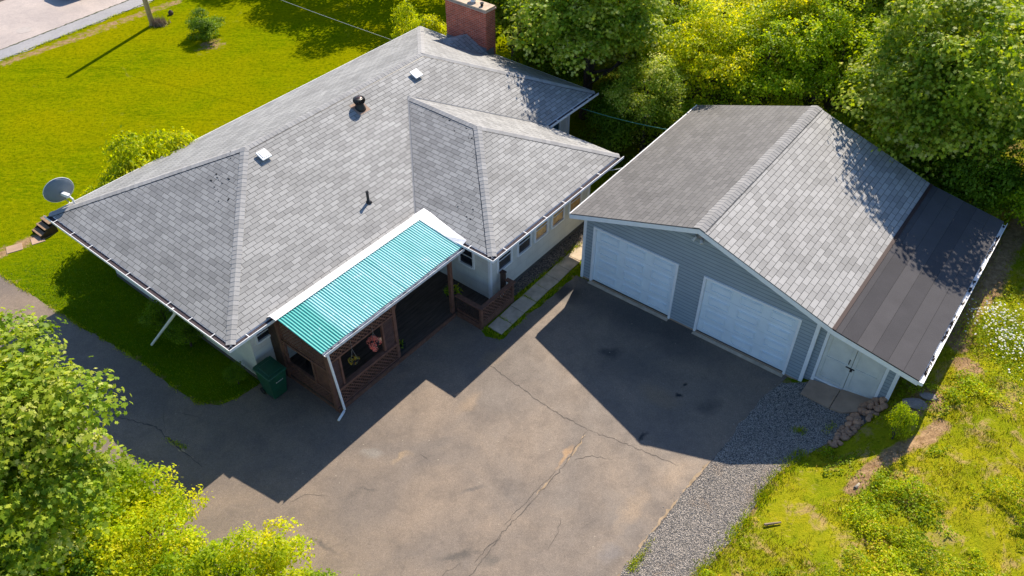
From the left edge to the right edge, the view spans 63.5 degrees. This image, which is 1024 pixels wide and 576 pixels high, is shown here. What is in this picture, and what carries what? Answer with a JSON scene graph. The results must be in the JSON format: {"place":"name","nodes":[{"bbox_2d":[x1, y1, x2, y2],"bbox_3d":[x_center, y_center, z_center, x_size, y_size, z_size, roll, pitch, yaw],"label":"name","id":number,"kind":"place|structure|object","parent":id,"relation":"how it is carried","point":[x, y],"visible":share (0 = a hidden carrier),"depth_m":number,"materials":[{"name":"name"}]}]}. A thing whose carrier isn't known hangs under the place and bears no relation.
{"place":"outdoors","nodes":[
{"label":"outdoors","id":0,"kind":"place"},
{"bbox_2d":[0,0,125,49],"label":"road","id":1,"kind":"structure","parent":0,"point":[40,16],"depth_m":41.29,"materials":[{"name":"grey asphalt"}]},
{"bbox_2d":[0,0,151,60],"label":"sidewalk","id":2,"kind":"structure","parent":0,"point":[61,30],"depth_m":40.12,"materials":[{"name":"grey concrete"}]},
{"bbox_2d":[302,344,338,369],"bbox_3d":[-5.416,1.929,23.266,0.900,1.030,0.604,28,50,27],"label":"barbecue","id":3,"kind":"object","parent":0,"point":[307,363],"visible":0.05,"depth_m":23.03,"materials":[{"name":"black metal"}]},
{"bbox_2d":[0,275,787,575],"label":"driveway","id":4,"kind":"structure","parent":0,"point":[493,446],"depth_m":21.90,"materials":[{"name":"grey asphalt"}]},
{"bbox_2d":[161,437,188,447],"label":"edge grass","id":5,"kind":"structure","parent":4,"relation":"on","point":[176,443],"depth_m":21.83,"materials":[{"name":"green plant"}]},
{"bbox_2d":[252,356,286,398],"bbox_3d":[-6.620,2.519,22.817,0.750,1.049,0.625,28,50,27],"label":"wheelie bin","id":6,"kind":"object","parent":4,"relation":"on","point":[270,371],"visible":1,"depth_m":22.53,"materials":[{"name":"green plastic"}]},
{"bbox_2d":[113,366,722,575],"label":"driveway crack","id":7,"kind":"object","parent":4,"relation":"on","point":[427,459],"visible":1,"depth_m":21.44,"materials":[{"name":"black asphalt"}]},
{"bbox_2d":[167,435,708,575],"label":"driveway sand","id":8,"kind":"structure","parent":0,"point":[673,504],"depth_m":20.85,"materials":[{"name":"beige sand"}]},
{"bbox_2d":[0,0,1023,575],"bbox_3d":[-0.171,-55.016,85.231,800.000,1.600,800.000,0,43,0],"label":"ground","id":9,"kind":"structure","parent":0,"point":[70,104],"depth_m":29.10,"materials":[{"name":"green plant"}]},
{"bbox_2d":[6,236,44,253],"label":"stepping path","id":10,"kind":"structure","parent":9,"relation":"on","point":[19,246],"depth_m":27.92,"materials":[{"name":"beige stone"}]},
{"bbox_2d":[32,215,57,238],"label":"wooden steps","id":11,"kind":"structure","parent":9,"relation":"on","point":[43,223],"depth_m":28.30,"materials":[{"name":"brown wood"}]},
{"bbox_2d":[0,510,123,575],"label":"shrub","id":12,"kind":"object","parent":9,"relation":"on","point":[81,566],"visible":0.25,"depth_m":17.33,"materials":[{"name":"green plant"}]},
{"bbox_2d":[0,305,132,575],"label":"maple tree","id":13,"kind":"object","parent":9,"relation":"on","point":[43,455],"visible":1,"depth_m":16.06,"materials":[{"name":"green plant"}]},
{"bbox_2d":[0,0,153,61],"bbox_3d":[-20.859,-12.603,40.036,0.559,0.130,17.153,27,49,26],"label":"edge grass","id":14,"kind":"structure","parent":9,"relation":"on","point":[115,14],"depth_m":39.72,"materials":[{"name":"green plant"}]},
{"bbox_2d":[69,184,98,238],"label":"shrub","id":15,"kind":"object","parent":9,"relation":"on","point":[88,191],"visible":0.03,"depth_m":26.78,"materials":[{"name":"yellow plant"}]},
{"bbox_2d":[1,508,170,575],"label":"shrub","id":16,"kind":"object","parent":9,"relation":"on","point":[122,527],"visible":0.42,"depth_m":17.70,"materials":[{"name":"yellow plant"}]},
{"bbox_2d":[17,450,173,536],"bbox_3d":[-9.767,5.056,19.159,3.828,2.518,3.356,-11,44,-12],"label":"shrub","id":17,"kind":"object","parent":9,"relation":"on","point":[124,472],"visible":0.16,"depth_m":19.01,"materials":[{"name":"green plant"}]},
{"bbox_2d":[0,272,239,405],"bbox_3d":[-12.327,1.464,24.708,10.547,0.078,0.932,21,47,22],"label":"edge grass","id":18,"kind":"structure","parent":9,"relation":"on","point":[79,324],"depth_m":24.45,"materials":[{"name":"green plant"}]},
{"bbox_2d":[94,147,151,188],"bbox_3d":[-12.580,-3.091,27.609,2.713,3.193,2.908,23,47,23],"label":"shrub","id":19,"kind":"object","parent":9,"relation":"on","point":[109,177],"visible":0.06,"depth_m":26.82,"materials":[{"name":"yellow plant"}]},
{"bbox_2d":[3,237,259,403],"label":"lawn grass","id":20,"kind":"structure","parent":9,"relation":"on","point":[113,308],"depth_m":25.26,"materials":[{"name":"green plant"}]},
{"bbox_2d":[63,461,214,575],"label":"shrub","id":21,"kind":"object","parent":9,"relation":"on","point":[162,509],"visible":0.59,"depth_m":18.12,"materials":[{"name":"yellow plant"}]},
{"bbox_2d":[106,127,177,180],"bbox_3d":[-12.137,-3.554,27.926,3.161,3.470,2.949,-31,51,-29],"label":"shrub","id":22,"kind":"object","parent":9,"relation":"on","point":[124,164],"visible":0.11,"depth_m":27.39,"materials":[{"name":"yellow plant"}]},
{"bbox_2d":[142,0,153,25],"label":"utility pole","id":23,"kind":"object","parent":9,"relation":"on","point":[147,10],"visible":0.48,"depth_m":39.86,"materials":[{"name":"wood"}]},
{"bbox_2d":[282,0,390,39],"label":"power line","id":24,"kind":"object","parent":23,"relation":"attached to","point":[337,20],"visible":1,"depth_m":34.01,"materials":[{"name":"black rubber"}]},
{"bbox_2d":[99,125,197,173],"bbox_3d":[-11.796,-3.991,28.123,3.540,3.887,3.303,5,43,5],"label":"shrub","id":25,"kind":"object","parent":9,"relation":"on","point":[170,146],"visible":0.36,"depth_m":26.97,"materials":[{"name":"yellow plant"}]},
{"bbox_2d":[138,297,178,333],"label":"shrub","id":26,"kind":"object","parent":9,"relation":"on","point":[153,309],"visible":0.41,"depth_m":24.18,"materials":[{"name":"green plant"}]},
{"bbox_2d":[149,15,169,27],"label":"dry grass clump","id":27,"kind":"object","parent":9,"relation":"on","point":[158,21],"visible":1,"depth_m":40.27,"materials":[{"name":"brown plant"}]},
{"bbox_2d":[161,314,206,346],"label":"shrub","id":28,"kind":"object","parent":9,"relation":"on","point":[190,332],"visible":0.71,"depth_m":23.86,"materials":[{"name":"green plant"}]},
{"bbox_2d":[148,530,260,575],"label":"shrub","id":29,"kind":"object","parent":9,"relation":"on","point":[164,565],"visible":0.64,"depth_m":17.53,"materials":[{"name":"green plant"}]},
{"bbox_2d":[182,7,226,42],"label":"clipped bush","id":30,"kind":"object","parent":9,"relation":"on","point":[205,26],"visible":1,"depth_m":38.77,"materials":[{"name":"green plant"}]},
{"bbox_2d":[221,360,247,384],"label":"shrub","id":31,"kind":"object","parent":9,"relation":"on","point":[234,373],"visible":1,"depth_m":22.99,"materials":[{"name":"green plant"}]},
{"bbox_2d":[182,516,316,575],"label":"shrub","id":32,"kind":"object","parent":9,"relation":"on","point":[271,558],"visible":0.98,"depth_m":17.67,"materials":[{"name":"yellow plant"}]},
{"bbox_2d":[303,565,359,575],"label":"shrub","id":33,"kind":"object","parent":9,"relation":"on","point":[317,573],"visible":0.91,"depth_m":17.48,"materials":[{"name":"green plant"}]},
{"bbox_2d":[44,0,623,379],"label":"house","id":34,"kind":"structure","parent":9,"relation":"on","point":[227,239],"depth_m":24.80,"materials":[{"name":"grey"}]},
{"bbox_2d":[43,177,75,203],"bbox_3d":[-13.464,-2.882,24.862,1.037,1.112,0.742,0,43,0],"label":"satellite dish","id":35,"kind":"object","parent":34,"relation":"attached to","point":[59,189],"visible":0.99,"depth_m":24.64,"materials":[{"name":"grey paint"}]},
{"bbox_2d":[254,328,270,344],"bbox_3d":[-6.786,1.217,22.516,0.061,0.520,0.540,28,50,27],"label":"window","id":36,"kind":"structure","parent":34,"relation":"in","point":[263,335],"depth_m":22.57,"materials":[{"name":"white paint"}]},
{"bbox_2d":[267,208,515,420],"bbox_3d":[-3.379,0.409,23.773,3.540,2.876,6.750,28,50,27],"label":"porch","id":37,"kind":"object","parent":34,"relation":"attached to","point":[388,288],"visible":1,"depth_m":23.00,"materials":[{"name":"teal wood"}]},
{"bbox_2d":[348,341,358,364],"bbox_3d":[-4.238,1.679,21.870,0.288,0.900,0.310,23,47,23],"label":"hanging basket","id":38,"kind":"object","parent":37,"relation":"hanging from","point":[353,360],"visible":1,"depth_m":22.04,"materials":[{"name":"yellow plant"}]},
{"bbox_2d":[367,329,381,351],"bbox_3d":[-3.763,1.308,22.295,0.421,0.930,0.481,0,43,0],"label":"hanging basket","id":39,"kind":"object","parent":37,"relation":"hanging from","point":[374,343],"visible":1,"depth_m":22.41,"materials":[{"name":"pink plant"}]},
{"bbox_2d":[399,339,405,351],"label":"potted plant","id":40,"kind":"object","parent":37,"relation":"on","point":[402,345],"visible":0.56,"depth_m":24.02,"materials":[{"name":"green plant"}]},
{"bbox_2d":[443,286,448,296],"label":"potted plant","id":41,"kind":"object","parent":37,"relation":"on","point":[446,290],"visible":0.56,"depth_m":25.18,"materials":[{"name":"green plant"}]},
{"bbox_2d":[454,283,461,294],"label":"potted plant","id":42,"kind":"object","parent":37,"relation":"on","point":[457,291],"visible":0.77,"depth_m":25.08,"materials":[{"name":"green plant"}]},
{"bbox_2d":[458,247,474,269],"bbox_3d":[-1.410,-0.989,25.258,0.640,0.800,0.061,28,50,27],"label":"window","id":43,"kind":"structure","parent":34,"relation":"in","point":[466,258],"depth_m":25.34,"materials":[{"name":"white paint"}]},
{"bbox_2d":[497,248,512,273],"bbox_3d":[-0.216,-0.933,25.237,0.061,0.820,0.720,28,50,27],"label":"window","id":44,"kind":"structure","parent":34,"relation":"in","point":[506,259],"depth_m":25.37,"materials":[{"name":"white paint"}]},
{"bbox_2d":[517,233,531,256],"bbox_3d":[0.395,-1.452,25.801,0.061,0.820,0.720,28,50,27],"label":"window","id":45,"kind":"structure","parent":34,"relation":"in","point":[526,243],"depth_m":25.93,"materials":[{"name":"white paint"}]},
{"bbox_2d":[534,219,548,242],"bbox_3d":[0.945,-1.916,26.306,0.061,0.820,0.720,28,50,27],"label":"window","id":46,"kind":"structure","parent":34,"relation":"in","point":[542,230],"depth_m":26.43,"materials":[{"name":"white paint"}]},
{"bbox_2d":[552,122,560,129],"bbox_3d":[1.432,-5.578,30.266,0.061,1.220,1.120,28,50,27],"label":"window","id":47,"kind":"structure","parent":34,"relation":"in","point":[558,126],"depth_m":30.39,"materials":[{"name":"white paint"}]},
{"bbox_2d":[551,206,564,229],"bbox_3d":[1.505,-2.394,26.825,0.061,0.820,0.720,28,50,27],"label":"window","id":48,"kind":"structure","parent":34,"relation":"in","point":[557,218],"depth_m":26.95,"materials":[{"name":"white paint"}]},
{"bbox_2d":[568,192,582,214],"bbox_3d":[2.109,-2.910,27.385,0.061,0.820,0.720,28,50,27],"label":"window","id":49,"kind":"structure","parent":34,"relation":"in","point":[577,200],"depth_m":27.48,"materials":[{"name":"white paint"}]},
{"bbox_2d":[581,108,666,129],"bbox_3d":[3.503,-6.212,29.529,4.654,0.298,0.022,24,48,24],"label":"overhead cable","id":50,"kind":"object","parent":34,"relation":"attached to","point":[623,120],"visible":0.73,"depth_m":29.36,"materials":[{"name":"black rubber"}]},
{"bbox_2d":[387,0,446,38],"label":"shrub","id":51,"kind":"object","parent":9,"relation":"on","point":[431,22],"visible":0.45,"depth_m":35.41,"materials":[{"name":"yellow plant"}]},
{"bbox_2d":[484,325,501,340],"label":"edge grass","id":52,"kind":"structure","parent":9,"relation":"on","point":[494,335],"depth_m":24.76,"materials":[{"name":"green plant"}]},
{"bbox_2d":[481,0,526,62],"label":"broadleaf tree","id":53,"kind":"object","parent":9,"relation":"on","point":[502,23],"visible":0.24,"depth_m":32.62,"materials":[{"name":"green plant"}]},
{"bbox_2d":[503,264,580,334],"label":"edge grass","id":54,"kind":"structure","parent":9,"relation":"on","point":[548,293],"depth_m":26.01,"materials":[{"name":"green plant"}]},
{"bbox_2d":[506,225,583,295],"bbox_3d":[1.764,-1.332,27.767,0.606,0.001,6.158,29,50,28],"label":"gravel strip","id":55,"kind":"object","parent":9,"relation":"on","point":[546,263],"visible":0.58,"depth_m":27.27,"materials":[{"name":"grey gravel"}]},
{"bbox_2d":[509,37,583,86],"bbox_3d":[1.591,-9.204,34.011,3.331,3.514,3.570,-17,45,-17],"label":"bush","id":56,"kind":"object","parent":9,"relation":"on","point":[547,67],"visible":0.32,"depth_m":33.39,"materials":[{"name":"green plant"}]},
{"bbox_2d":[514,242,582,298],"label":"edge grass","id":57,"kind":"structure","parent":9,"relation":"on","point":[524,291],"depth_m":26.73,"materials":[{"name":"green plant"}]},
{"bbox_2d":[496,0,676,119],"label":"broadleaf tree","id":58,"kind":"object","parent":9,"relation":"on","point":[563,24],"visible":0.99,"depth_m":29.57,"materials":[{"name":"green plant"}]},
{"bbox_2d":[576,77,645,151],"bbox_3d":[3.783,-6.269,31.196,2.776,2.928,2.975,23,47,23],"label":"bush","id":59,"kind":"object","parent":9,"relation":"on","point":[615,130],"visible":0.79,"depth_m":30.43,"materials":[{"name":"green plant"}]},
{"bbox_2d":[602,51,693,152],"bbox_3d":[4.886,-6.749,30.486,3.401,4.491,3.724,9,43,10],"label":"broadleaf tree","id":60,"kind":"object","parent":9,"relation":"on","point":[628,92],"visible":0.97,"depth_m":29.46,"materials":[{"name":"green plant"}]},
{"bbox_2d":[625,0,706,73],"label":"broadleaf tree","id":61,"kind":"object","parent":9,"relation":"on","point":[678,2],"visible":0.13,"depth_m":32.83,"materials":[{"name":"green plant"}]},
{"bbox_2d":[615,0,719,96],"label":"broadleaf tree","id":62,"kind":"object","parent":9,"relation":"on","point":[672,22],"visible":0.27,"depth_m":31.57,"materials":[{"name":"green plant"}]},
{"bbox_2d":[638,86,713,141],"bbox_3d":[6.260,-6.164,30.877,3.053,3.221,3.273,-32,51,-30],"label":"bush","id":63,"kind":"object","parent":9,"relation":"on","point":[667,124],"visible":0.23,"depth_m":30.13,"materials":[{"name":"green plant"}]},
{"bbox_2d":[637,0,765,109],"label":"broadleaf tree","id":64,"kind":"object","parent":9,"relation":"on","point":[712,25],"visible":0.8,"depth_m":29.98,"materials":[{"name":"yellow plant"}]},
{"bbox_2d":[670,0,773,98],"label":"broadleaf tree","id":65,"kind":"object","parent":9,"relation":"on","point":[738,6],"visible":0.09,"depth_m":32.10,"materials":[{"name":"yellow plant"}]},
{"bbox_2d":[685,0,779,42],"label":"broadleaf tree","id":66,"kind":"object","parent":9,"relation":"on","point":[733,1],"visible":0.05,"depth_m":33.37,"materials":[{"name":"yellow plant"}]},
{"bbox_2d":[724,96,755,104],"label":"bush","id":67,"kind":"object","parent":9,"relation":"on","point":[740,102],"visible":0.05,"depth_m":30.48,"materials":[{"name":"green plant"}]},
{"bbox_2d":[619,382,873,575],"bbox_3d":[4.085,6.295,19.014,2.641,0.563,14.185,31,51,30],"label":"gravel","id":68,"kind":"structure","parent":9,"relation":"on","point":[702,546],"depth_m":20.89,"materials":[{"name":"grey gravel"}]},
{"bbox_2d":[625,539,656,572],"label":"edge grass","id":69,"kind":"structure","parent":68,"relation":"on","point":[632,561],"depth_m":19.31,"materials":[{"name":"green plant"}]},
{"bbox_2d":[791,425,807,434],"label":"edge grass","id":70,"kind":"structure","parent":68,"relation":"on","point":[799,429],"depth_m":21.83,"materials":[{"name":"green plant"}]},
{"bbox_2d":[845,421,852,426],"bbox_3d":[8.876,3.586,21.773,0.256,0.158,0.198,-18,23,-24],"label":"rock","id":71,"kind":"object","parent":68,"relation":"on","point":[849,423],"visible":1,"depth_m":21.70,"materials":[{"name":"grey stone"}]},
{"bbox_2d":[853,424,859,429],"bbox_3d":[9.011,3.625,21.607,0.195,0.139,0.160,-17,45,-17],"label":"rock","id":72,"kind":"object","parent":68,"relation":"on","point":[857,426],"visible":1,"depth_m":21.55,"materials":[{"name":"grey stone"}]},
{"bbox_2d":[690,446,812,575],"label":"edge grass","id":73,"kind":"structure","parent":9,"relation":"on","point":[761,496],"depth_m":20.14,"materials":[{"name":"green plant"}]},
{"bbox_2d":[706,1,830,105],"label":"broadleaf tree","id":74,"kind":"object","parent":9,"relation":"on","point":[765,82],"visible":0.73,"depth_m":29.84,"materials":[{"name":"green plant"}]},
{"bbox_2d":[764,522,780,525],"bbox_3d":[6.197,5.604,19.652,0.406,0.072,0.069,-5,43,-5],"label":"stick","id":75,"kind":"object","parent":9,"relation":"on","point":[767,524],"visible":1,"depth_m":19.63,"materials":[{"name":"brown wood"}]},
{"bbox_2d":[569,105,1007,402],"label":"garage","id":76,"kind":"structure","parent":9,"relation":"on","point":[811,242],"depth_m":23.70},
{"bbox_2d":[593,230,675,315],"bbox_3d":[3.708,-0.482,25.263,2.780,2.138,0.074,27,49,27],"label":"garage door","id":77,"kind":"structure","parent":76,"relation":"in","point":[639,275],"depth_m":25.25,"materials":[{"name":"white metal"}]},
{"bbox_2d":[697,280,798,371],"bbox_3d":[6.667,1.047,23.586,2.780,2.138,0.074,27,49,27],"label":"garage door","id":78,"kind":"structure","parent":76,"relation":"in","point":[759,331],"depth_m":23.57,"materials":[{"name":"white metal"}]},
{"bbox_2d":[815,334,857,388],"bbox_3d":[8.821,2.017,22.330,0.889,1.700,0.111,27,49,27],"label":"shed door","id":79,"kind":"structure","parent":76,"relation":"in","point":[838,357],"depth_m":22.37,"materials":[{"name":"beige paint"}]},
{"bbox_2d":[843,351,885,398],"bbox_3d":[9.424,2.305,22.015,0.783,1.700,0.054,27,49,27],"label":"shed door","id":80,"kind":"structure","parent":76,"relation":"in","point":[865,379],"depth_m":22.05,"materials":[{"name":"beige paint"}]},
{"bbox_2d":[731,0,858,103],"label":"broadleaf tree","id":81,"kind":"object","parent":9,"relation":"on","point":[802,5],"visible":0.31,"depth_m":30.23,"materials":[{"name":"green plant"}]},
{"bbox_2d":[765,95,835,117],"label":"bush","id":82,"kind":"object","parent":9,"relation":"on","point":[779,102],"visible":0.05,"depth_m":29.93,"materials":[{"name":"green plant"}]},
{"bbox_2d":[779,0,890,120],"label":"broadleaf tree","id":83,"kind":"object","parent":9,"relation":"on","point":[844,16],"visible":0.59,"depth_m":29.20,"materials":[{"name":"green plant"}]},
{"bbox_2d":[761,0,922,101],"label":"broadleaf tree","id":84,"kind":"object","parent":9,"relation":"on","point":[878,2],"visible":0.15,"depth_m":30.76,"materials":[{"name":"green plant"}]},
{"bbox_2d":[842,435,849,440],"bbox_3d":[8.661,3.887,21.445,0.213,0.117,0.168,7,52,7],"label":"rock","id":85,"kind":"object","parent":9,"relation":"on","point":[846,437],"visible":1,"depth_m":21.40,"materials":[{"name":"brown stone"}]},
{"bbox_2d":[828,103,882,145],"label":"bush","id":86,"kind":"object","parent":9,"relation":"on","point":[838,116],"visible":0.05,"depth_m":29.38,"materials":[{"name":"green plant"}]},
{"bbox_2d":[701,286,1021,575],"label":"weeds","id":87,"kind":"object","parent":9,"relation":"on","point":[921,486],"visible":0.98,"depth_m":19.02,"materials":[{"name":"green plant"}]},
{"bbox_2d":[718,474,1023,575],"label":"tall weeds","id":88,"kind":"object","parent":9,"relation":"on","point":[964,563],"visible":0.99,"depth_m":18.10,"materials":[{"name":"green plant"}]},
{"bbox_2d":[818,0,931,128],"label":"broadleaf tree","id":89,"kind":"object","parent":9,"relation":"on","point":[869,16],"visible":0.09,"depth_m":29.94,"materials":[{"name":"green plant"}]},
{"bbox_2d":[870,397,879,402],"bbox_3d":[9.717,3.025,22.127,0.266,0.153,0.208,-22,54,7],"label":"rock","id":90,"kind":"object","parent":9,"relation":"on","point":[875,399],"visible":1,"depth_m":22.07,"materials":[{"name":"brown stone"}]},
{"bbox_2d":[874,407,880,412],"bbox_3d":[9.651,3.208,21.811,0.163,0.184,0.171,22,47,22],"label":"rock","id":91,"kind":"object","parent":9,"relation":"on","point":[877,409],"visible":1,"depth_m":21.75,"materials":[{"name":"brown stone"}]},
{"bbox_2d":[884,401,919,438],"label":"shrub","id":92,"kind":"object","parent":9,"relation":"on","point":[898,426],"visible":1,"depth_m":20.25,"materials":[{"name":"green plant"}]},
{"bbox_2d":[862,109,949,188],"bbox_3d":[13.584,-4.335,28.662,3.331,3.514,3.570,13,44,14],"label":"bush","id":93,"kind":"object","parent":9,"relation":"on","point":[915,167],"visible":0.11,"depth_m":27.58,"materials":[{"name":"green plant"}]},
{"bbox_2d":[902,398,928,409],"bbox_3d":[10.462,3.000,21.420,0.653,0.161,0.362,12,44,13],"label":"rock","id":94,"kind":"object","parent":9,"relation":"on","point":[913,403],"visible":0.92,"depth_m":21.36,"materials":[{"name":"grey stone"}]},
{"bbox_2d":[831,0,1023,181],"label":"broadleaf tree","id":95,"kind":"object","parent":9,"relation":"on","point":[945,60],"visible":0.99,"depth_m":24.80,"materials":[{"name":"green plant"}]},
{"bbox_2d":[919,392,937,400],"bbox_3d":[10.860,2.824,21.536,0.463,0.114,0.257,12,44,13],"label":"rock","id":96,"kind":"object","parent":9,"relation":"on","point":[927,395],"visible":1,"depth_m":21.50,"materials":[{"name":"grey stone"}]},
{"bbox_2d":[879,0,1018,20],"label":"broadleaf tree","id":97,"kind":"object","parent":9,"relation":"on","point":[921,5],"visible":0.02,"depth_m":30.65,"materials":[{"name":"green plant"}]},
{"bbox_2d":[899,48,1023,184],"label":"broadleaf tree","id":98,"kind":"object","parent":9,"relation":"on","point":[990,152],"visible":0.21,"depth_m":25.73,"materials":[{"name":"green plant"}]},
{"bbox_2d":[926,143,1023,218],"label":"bush","id":99,"kind":"object","parent":9,"relation":"on","point":[983,197],"visible":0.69,"depth_m":26.00,"materials":[{"name":"green plant"}]},
{"bbox_2d":[943,285,1023,421],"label":"daisy leaves","id":100,"kind":"object","parent":9,"relation":"on","point":[1018,329],"visible":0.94,"depth_m":22.79,"materials":[{"name":"green plant"}]},
{"bbox_2d":[965,298,1023,403],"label":"daisies","id":101,"kind":"object","parent":100,"relation":"on","point":[1014,335],"visible":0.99,"depth_m":22.89,"materials":[{"name":"white plant"}]},
{"bbox_2d":[954,0,1023,172],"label":"broadleaf tree","id":102,"kind":"object","parent":9,"relation":"on","point":[1021,3],"visible":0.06,"depth_m":26.30,"materials":[{"name":"green plant"}]},
{"bbox_2d":[993,175,1023,225],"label":"bush","id":103,"kind":"object","parent":9,"relation":"on","point":[1019,198],"visible":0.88,"depth_m":25.53,"materials":[{"name":"green plant"}]},
{"bbox_2d":[488,241,582,334],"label":"path","id":104,"kind":"structure","parent":0,"point":[515,311],"depth_m":26.16,"materials":[{"name":"concrete"}]},
{"bbox_2d":[590,153,636,192],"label":"lawn grass","id":105,"kind":"structure","parent":0,"point":[612,171],"depth_m":31.09,"materials":[{"name":"green plant"}]},
{"bbox_2d":[801,379,869,413],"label":"pavement","id":106,"kind":"structure","parent":0,"point":[825,395],"depth_m":22.56,"materials":[{"name":"grey concrete"}]},
{"bbox_2d":[706,204,1023,575],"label":"meadow grass","id":107,"kind":"structure","parent":0,"point":[904,499],"depth_m":19.70,"materials":[{"name":"green plant"}]}
]}

